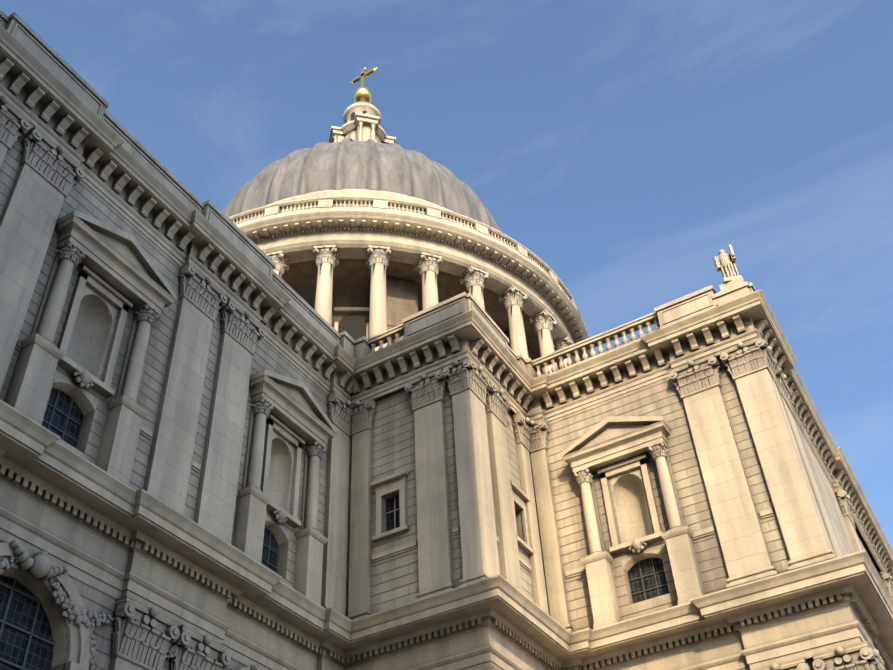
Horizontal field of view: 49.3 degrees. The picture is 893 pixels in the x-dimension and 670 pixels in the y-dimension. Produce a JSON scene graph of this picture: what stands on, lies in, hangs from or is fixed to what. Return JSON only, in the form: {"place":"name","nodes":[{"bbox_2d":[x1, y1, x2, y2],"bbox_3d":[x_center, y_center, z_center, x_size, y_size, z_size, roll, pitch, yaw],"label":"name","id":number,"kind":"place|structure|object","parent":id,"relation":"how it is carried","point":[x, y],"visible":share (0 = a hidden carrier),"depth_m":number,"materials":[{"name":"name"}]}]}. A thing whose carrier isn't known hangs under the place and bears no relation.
{"place":"outdoors","nodes":[
{"label":"outdoors","id":0,"kind":"place"},
{"bbox_2d":[0,24,892,669],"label":"cathedral walls","id":1,"kind":"structure","parent":0,"point":[218,450],"depth_m":37.07,"materials":[{"name":"beige stone"}]},
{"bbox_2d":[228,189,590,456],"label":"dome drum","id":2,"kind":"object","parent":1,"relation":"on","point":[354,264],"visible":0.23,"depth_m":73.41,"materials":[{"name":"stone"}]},
{"bbox_2d":[222,139,500,235],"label":"dome","id":3,"kind":"structure","parent":2,"relation":"on","point":[368,164],"depth_m":86.37,"materials":[{"name":"metal"}]},
{"bbox_2d":[328,101,395,189],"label":"dome lantern","id":4,"kind":"object","parent":3,"relation":"on","point":[362,120],"visible":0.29,"depth_m":110.06,"materials":[{"name":"stone"}]},
{"bbox_2d":[349,67,376,102],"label":"dome ball and cross","id":5,"kind":"object","parent":4,"relation":"on","point":[362,93],"visible":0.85,"depth_m":117.37,"materials":[{"name":"gold metal"}]},
{"bbox_2d":[0,10,836,447],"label":"balustrade","id":6,"kind":"object","parent":1,"relation":"on","point":[32,42],"visible":0.23,"depth_m":44.64,"materials":[{"name":"beige stone"}]},
{"bbox_2d":[714,244,741,283],"bbox_3d":[13.241,-3.176,45.913,0.900,2.396,0.860,-9,-42,6],"label":"corner statue","id":7,"kind":"object","parent":1,"relation":"on","point":[724,261],"visible":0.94,"depth_m":45.79,"materials":[{"name":"stone"}]},
{"bbox_2d":[0,0,892,549],"label":"sky","id":8,"kind":"structure","parent":0,"point":[626,145],"materials":[{"name":"blue"}]}
]}

